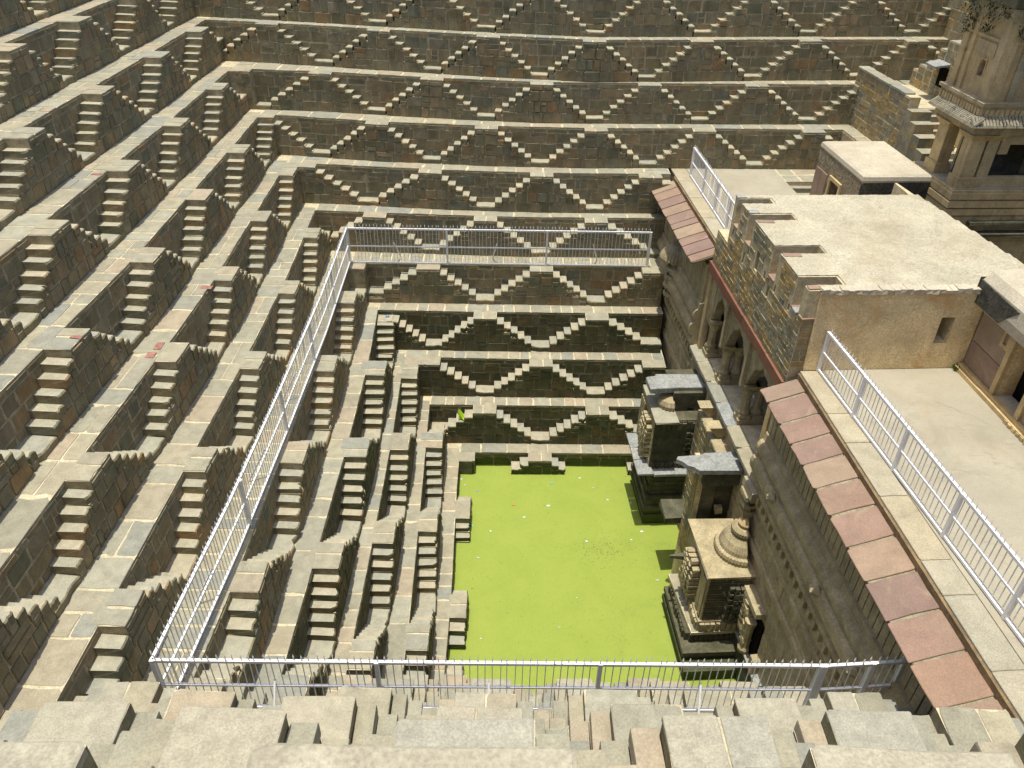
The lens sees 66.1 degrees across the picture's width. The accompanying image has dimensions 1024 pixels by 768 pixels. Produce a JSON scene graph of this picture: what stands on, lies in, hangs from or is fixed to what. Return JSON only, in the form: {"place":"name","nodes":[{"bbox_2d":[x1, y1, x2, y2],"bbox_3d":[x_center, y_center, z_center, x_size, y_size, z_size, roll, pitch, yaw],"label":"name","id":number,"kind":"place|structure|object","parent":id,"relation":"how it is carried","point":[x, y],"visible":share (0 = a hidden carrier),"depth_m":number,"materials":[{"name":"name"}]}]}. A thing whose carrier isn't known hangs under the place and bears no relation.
{"place":"outdoors","nodes":[
{"label":"outdoors","id":0,"kind":"place"},
{"bbox_2d":[447,465,735,691],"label":"water","id":1,"kind":"structure","parent":0,"point":[515,552],"depth_m":22.02,"materials":[{"name":"green liquid"}]},
{"bbox_2d":[430,444,472,684],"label":"terrace wall","id":2,"kind":"structure","parent":1,"relation":"in","point":[451,621],"depth_m":21.46,"materials":[{"name":"stone"}]},
{"bbox_2d":[381,399,445,678],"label":"terrace wall","id":3,"kind":"structure","parent":2,"relation":"on","point":[411,627],"depth_m":20.60,"materials":[{"name":"stone"}]},
{"bbox_2d":[324,352,420,695],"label":"terrace wall","id":4,"kind":"structure","parent":3,"relation":"on","point":[363,632],"depth_m":19.05,"materials":[{"name":"stone"}]},
{"bbox_2d":[250,303,395,698],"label":"terrace wall","id":5,"kind":"structure","parent":4,"relation":"on","point":[309,612],"depth_m":18.05,"materials":[{"name":"stone"}]},
{"bbox_2d":[141,251,368,691],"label":"terrace wall","id":6,"kind":"structure","parent":5,"relation":"on","point":[240,622],"depth_m":16.86,"materials":[{"name":"stone"}]},
{"bbox_2d":[3,204,330,710],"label":"terrace wall","id":7,"kind":"structure","parent":6,"relation":"on","point":[111,620],"depth_m":15.03,"materials":[{"name":"stone"}]},
{"bbox_2d":[0,157,302,706],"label":"terrace wall","id":8,"kind":"structure","parent":7,"relation":"on","point":[60,515],"depth_m":14.91,"materials":[{"name":"stone"}]},
{"bbox_2d":[0,110,277,514],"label":"terrace wall","id":9,"kind":"structure","parent":8,"relation":"on","point":[61,363],"depth_m":16.66,"materials":[{"name":"stone"}]},
{"bbox_2d":[0,63,248,361],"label":"terrace wall","id":10,"kind":"structure","parent":9,"relation":"on","point":[60,241],"depth_m":17.97,"materials":[{"name":"stone"}]},
{"bbox_2d":[0,17,224,229],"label":"terrace wall","id":11,"kind":"structure","parent":10,"relation":"on","point":[50,143],"depth_m":19.14,"materials":[{"name":"stone"}]},
{"bbox_2d":[0,0,195,123],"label":"terrace wall","id":12,"kind":"structure","parent":11,"relation":"on","point":[42,59],"depth_m":20.06,"materials":[{"name":"stone"}]},
{"bbox_2d":[0,0,90,35],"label":"terrace wall","id":13,"kind":"structure","parent":12,"relation":"on","point":[15,14],"depth_m":19.52,"materials":[{"name":"stone"}]},
{"bbox_2d":[148,226,350,689],"bbox_3d":[-5.419,0.058,18.633,0.542,1.365,15.873,1,35,0],"label":"railing","id":14,"kind":"object","parent":6,"relation":"on","point":[249,517],"visible":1,"depth_m":15.95,"materials":[{"name":"metal"}]},
{"bbox_2d":[446,443,632,474],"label":"terrace wall","id":15,"kind":"structure","parent":1,"relation":"in","point":[536,459],"depth_m":25.63,"materials":[{"name":"stone"}]},
{"bbox_2d":[421,396,640,444],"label":"terrace wall","id":16,"kind":"structure","parent":15,"relation":"on","point":[541,420],"depth_m":25.68,"materials":[{"name":"stone"}]},
{"bbox_2d":[458,409,464,419],"bbox_3d":[-1.565,0.987,25.340,0.379,0.351,0.216,1,35,0],"label":"plant","id":17,"kind":"object","parent":16,"relation":"on","point":[461,414],"visible":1,"depth_m":25.34,"materials":[{"name":"green plant"}]},
{"bbox_2d":[396,350,665,397],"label":"terrace wall","id":18,"kind":"structure","parent":16,"relation":"on","point":[536,374],"depth_m":25.72,"materials":[{"name":"stone"}]},
{"bbox_2d":[368,302,662,352],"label":"terrace wall","id":19,"kind":"structure","parent":18,"relation":"on","point":[507,327],"depth_m":25.75,"materials":[{"name":"stone"}]},
{"bbox_2d":[330,250,663,306],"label":"terrace wall","id":20,"kind":"structure","parent":19,"relation":"on","point":[523,284],"depth_m":25.82,"materials":[{"name":"stone"}]},
{"bbox_2d":[302,203,664,257],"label":"terrace wall","id":21,"kind":"structure","parent":20,"relation":"on","point":[334,219],"depth_m":25.98,"materials":[{"name":"stone"}]},
{"bbox_2d":[276,155,671,213],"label":"terrace wall","id":22,"kind":"structure","parent":21,"relation":"on","point":[470,187],"depth_m":25.97,"materials":[{"name":"stone"}]},
{"bbox_2d":[248,109,853,168],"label":"terrace wall","id":23,"kind":"structure","parent":22,"relation":"on","point":[369,137],"depth_m":26.03,"materials":[{"name":"stone"}]},
{"bbox_2d":[221,61,910,124],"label":"terrace wall","id":24,"kind":"structure","parent":23,"relation":"on","point":[273,86],"depth_m":26.05,"materials":[{"name":"stone"}]},
{"bbox_2d":[195,16,948,81],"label":"terrace wall","id":25,"kind":"structure","parent":24,"relation":"on","point":[580,58],"depth_m":25.98,"materials":[{"name":"stone"}]},
{"bbox_2d":[193,0,950,36],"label":"terrace wall","id":26,"kind":"structure","parent":25,"relation":"on","point":[750,18],"depth_m":25.88,"materials":[{"name":"stone"}]},
{"bbox_2d":[345,224,651,266],"bbox_3d":[-0.414,-4.550,25.380,9.726,1.365,0.482,1,35,-1],"label":"railing","id":27,"kind":"object","parent":20,"relation":"on","point":[428,229],"visible":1,"depth_m":25.22,"materials":[{"name":"metal"}]},
{"bbox_2d":[451,476,648,677],"bbox_3d":[1.199,5.247,22.198,5.502,0.001,8.048,1,35,0],"label":"drift debris","id":28,"kind":"object","parent":1,"relation":"on","point":[596,554],"visible":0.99,"depth_m":22.77,"materials":[{"name":"white plastic"}]},
{"bbox_2d":[443,675,660,686],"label":"terrace wall","id":29,"kind":"structure","parent":1,"relation":"in","point":[451,680],"depth_m":18.67,"materials":[{"name":"stone"}]},
{"bbox_2d":[403,675,757,696],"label":"terrace wall","id":30,"kind":"structure","parent":29,"relation":"on","point":[428,681],"depth_m":17.27,"materials":[{"name":"stone"}]},
{"bbox_2d":[344,676,697,704],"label":"terrace wall","id":31,"kind":"structure","parent":30,"relation":"on","point":[649,693],"depth_m":15.84,"materials":[{"name":"stone"}]},
{"bbox_2d":[359,678,820,705],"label":"terrace wall","id":32,"kind":"structure","parent":31,"relation":"on","point":[547,696],"depth_m":14.39,"materials":[{"name":"stone"}]},
{"bbox_2d":[219,680,744,714],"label":"terrace wall","id":33,"kind":"structure","parent":32,"relation":"on","point":[451,695],"depth_m":12.99,"materials":[{"name":"stone"}]},
{"bbox_2d":[151,654,823,713],"bbox_3d":[-0.346,4.767,12.079,10.193,1.365,0.469,1,35,-1],"label":"railing","id":34,"kind":"object","parent":33,"relation":"on","point":[810,690],"visible":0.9,"depth_m":12.07,"materials":[{"name":"metal"}]},
{"bbox_2d":[812,656,906,699],"bbox_3d":[5.407,4.714,12.349,1.334,1.365,0.076,-2,35,-4],"label":"railing","id":35,"kind":"object","parent":34,"relation":"attached to","point":[864,685],"visible":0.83,"depth_m":12.19,"materials":[{"name":"metal"}]},
{"bbox_2d":[72,681,912,726],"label":"terrace wall","id":36,"kind":"structure","parent":33,"relation":"on","point":[139,695],"depth_m":11.49,"materials":[{"name":"stone"}]},
{"bbox_2d":[0,689,823,731],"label":"terrace wall","id":37,"kind":"structure","parent":36,"relation":"on","point":[783,712],"depth_m":10.05,"materials":[{"name":"stone"}]},
{"bbox_2d":[261,696,1023,751],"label":"terrace wall","id":38,"kind":"structure","parent":37,"relation":"on","point":[340,717],"depth_m":8.58,"materials":[{"name":"stone"}]},
{"bbox_2d":[0,701,963,751],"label":"terrace wall","id":39,"kind":"structure","parent":38,"relation":"on","point":[88,723],"depth_m":7.17,"materials":[{"name":"stone"}]},
{"bbox_2d":[89,706,814,767],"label":"terrace wall","id":40,"kind":"structure","parent":39,"relation":"on","point":[207,737],"depth_m":5.77,"materials":[{"name":"stone"}]},
{"bbox_2d":[0,718,1023,767],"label":"terrace wall","id":41,"kind":"structure","parent":40,"relation":"on","point":[517,732],"depth_m":4.46,"materials":[{"name":"stone"}]},
{"bbox_2d":[0,741,1018,767],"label":"terrace wall","id":42,"kind":"structure","parent":41,"relation":"on","point":[54,754],"depth_m":3.04,"materials":[{"name":"stone"}]},
{"bbox_2d":[246,743,576,767],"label":"terrace wall","id":43,"kind":"structure","parent":42,"relation":"on","point":[285,755],"depth_m":1.75,"materials":[{"name":"stone"}]},
{"bbox_2d":[662,486,755,679],"bbox_3d":[4.790,4.889,19.269,1.734,5.539,2.571,-1,35,-3],"label":"shrine","id":44,"kind":"object","parent":1,"relation":"in","point":[703,595],"visible":0.92,"depth_m":19.18,"materials":[{"name":"stone"}]},
{"bbox_2d":[809,141,932,199],"bbox_3d":[10.211,-5.670,22.700,2.010,1.794,2.960,-1,35,-3],"label":"roof room","id":45,"kind":"object","parent":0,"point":[862,167],"visible":0.65,"depth_m":21.94,"materials":[{"name":"paint"}]},
{"label":"well floor","id":46,"kind":"structure","parent":0,"visible":0},
{"bbox_2d":[626,369,706,522],"bbox_3d":[4.451,2.138,23.448,1.865,5.238,2.085,-1,35,-3],"label":"shrine","id":47,"kind":"object","parent":46,"relation":"on","point":[660,441],"visible":0.87,"depth_m":22.39,"materials":[{"name":"stone"}]},
{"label":"foundation","id":48,"kind":"structure","parent":46,"relation":"on","visible":0},
{"bbox_2d":[657,216,712,369],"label":"carved wall","id":49,"kind":"structure","parent":48,"relation":"attached to","point":[682,305],"depth_m":23.93,"materials":[{"name":"stone"}]},
{"bbox_2d":[660,241,681,297],"bbox_3d":[4.936,-3.611,24.871,0.657,1.840,1.147,-1,35,-3],"label":"carved canopy","id":50,"kind":"object","parent":49,"relation":"attached to","point":[670,253],"visible":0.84,"depth_m":24.36,"materials":[{"name":"stone"}]},
{"bbox_2d":[692,356,746,519],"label":"wall","id":51,"kind":"structure","parent":48,"relation":"on","point":[707,405],"depth_m":20.20,"materials":[{"name":"stone"}]},
{"bbox_2d":[659,409,742,573],"bbox_3d":[4.704,3.367,21.517,1.560,5.050,2.800,-1,35,-3],"label":"slab roofed niche","id":52,"kind":"object","parent":51,"relation":"attached to","point":[710,463],"visible":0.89,"depth_m":20.00,"materials":[{"name":"stone"}]},
{"bbox_2d":[689,273,774,475],"bbox_3d":[6.439,-0.486,19.902,2.150,2.719,6.180,-1,35,-3],"label":"arcade","id":53,"kind":"object","parent":51,"relation":"on","point":[731,367],"visible":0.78,"depth_m":20.55,"materials":[{"name":"stone"}]},
{"bbox_2d":[708,183,1023,384],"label":"palace block","id":54,"kind":"structure","parent":53,"relation":"on","point":[891,281],"depth_m":16.64,"materials":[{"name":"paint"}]},
{"bbox_2d":[669,168,797,239],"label":"terrace","id":55,"kind":"structure","parent":48,"relation":"on","point":[756,181],"depth_m":25.04,"materials":[{"name":"concrete"}]},
{"bbox_2d":[652,176,715,264],"bbox_3d":[5.111,-5.032,23.641,0.804,0.455,5.500,-1,35,-3],"label":"awning","id":56,"kind":"object","parent":55,"relation":"attached to","point":[694,236],"visible":0.96,"depth_m":23.26,"materials":[{"name":"pink stone"}]},
{"bbox_2d":[689,146,734,228],"bbox_3d":[5.958,-5.687,23.201,0.067,1.055,5.434,-1,35,-3],"label":"railing","id":57,"kind":"object","parent":55,"relation":"on","point":[717,186],"visible":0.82,"depth_m":23.39,"materials":[{"name":"metal"}]},
{"bbox_2d":[774,169,815,185],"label":"paving","id":58,"kind":"structure","parent":48,"relation":"on","point":[797,177],"depth_m":25.89,"materials":[{"name":"stone"}]},
{"bbox_2d":[790,186,810,194],"bbox_3d":[9.654,-4.596,24.003,1.323,1.448,4.762,-1,35,-3],"label":"stair","id":59,"kind":"object","parent":48,"relation":"on","point":[801,190],"visible":0.02,"depth_m":25.43,"materials":[{"name":"stone"}]},
{"bbox_2d":[733,414,933,715],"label":"carved wall","id":60,"kind":"structure","parent":48,"relation":"attached to","point":[817,602],"depth_m":15.48,"materials":[{"name":"stone"}]},
{"bbox_2d":[742,476,758,511],"bbox_3d":[5.646,2.661,18.246,0.543,0.892,0.653,-1,35,-3],"label":"corbel","id":61,"kind":"object","parent":60,"relation":"attached to","point":[750,489],"visible":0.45,"depth_m":17.99,"materials":[{"name":"stone"}]},
{"bbox_2d":[737,584,766,674],"bbox_3d":[5.565,5.723,18.371,0.340,1.626,1.336,-1,35,-3],"label":"arched niche","id":62,"kind":"object","parent":60,"relation":"on","point":[752,615],"visible":0.98,"depth_m":18.25,"materials":[{"name":"stone"}]},
{"bbox_2d":[841,80,961,151],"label":"platform","id":63,"kind":"structure","parent":48,"relation":"on","point":[852,135],"depth_m":25.39,"materials":[{"name":"stone"}]},
{"bbox_2d":[850,66,934,161],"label":"retaining wall","id":64,"kind":"structure","parent":63,"relation":"on","point":[888,111],"depth_m":23.95,"materials":[{"name":"stone"}]},
{"bbox_2d":[909,40,961,97],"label":"stepped wall","id":65,"kind":"structure","parent":63,"relation":"on","point":[923,78],"depth_m":24.98,"materials":[{"name":"stone"}]},
{"bbox_2d":[925,59,950,87],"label":"small stone kiosk","id":66,"kind":"structure","parent":65,"relation":"attached to","point":[943,70],"depth_m":24.33,"materials":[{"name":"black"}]},
{"bbox_2d":[918,108,955,160],"bbox_3d":[12.694,-7.424,23.631,0.997,1.233,1.715,-1,35,-3],"label":"stair","id":67,"kind":"object","parent":63,"relation":"on","point":[934,120],"visible":0.1,"depth_m":23.76,"materials":[{"name":"stone"}]},
{"bbox_2d":[943,0,970,47],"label":"wall","id":68,"kind":"structure","parent":63,"relation":"on","point":[954,28],"depth_m":25.95,"materials":[{"name":"beige stone"}]},
{"bbox_2d":[800,368,1023,724],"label":"terrace","id":69,"kind":"structure","parent":48,"relation":"on","point":[974,443],"depth_m":13.70,"materials":[{"name":"stone"}]},
{"bbox_2d":[760,373,1023,725],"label":"awning","id":70,"kind":"object","parent":69,"relation":"attached to","point":[948,668],"visible":0.97,"depth_m":12.41,"materials":[{"name":"pink stone"}]},
{"bbox_2d":[816,329,1023,645],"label":"railing","id":71,"kind":"object","parent":69,"relation":"on","point":[1015,600],"visible":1,"depth_m":12.79,"materials":[{"name":"metal"}]},
{"bbox_2d":[955,269,1023,444],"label":"pavilion","id":72,"kind":"structure","parent":69,"relation":"on","point":[990,371],"depth_m":15.32,"materials":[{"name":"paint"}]},
{"bbox_2d":[913,0,1023,263],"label":"tower","id":73,"kind":"structure","parent":48,"relation":"on","point":[977,184],"depth_m":20.07,"materials":[{"name":"stone"}]},
{"bbox_2d":[958,0,1023,38],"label":"creeper","id":74,"kind":"object","parent":73,"relation":"attached to","point":[982,27],"visible":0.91,"depth_m":18.95,"materials":[{"name":"green plant"}]}
]}

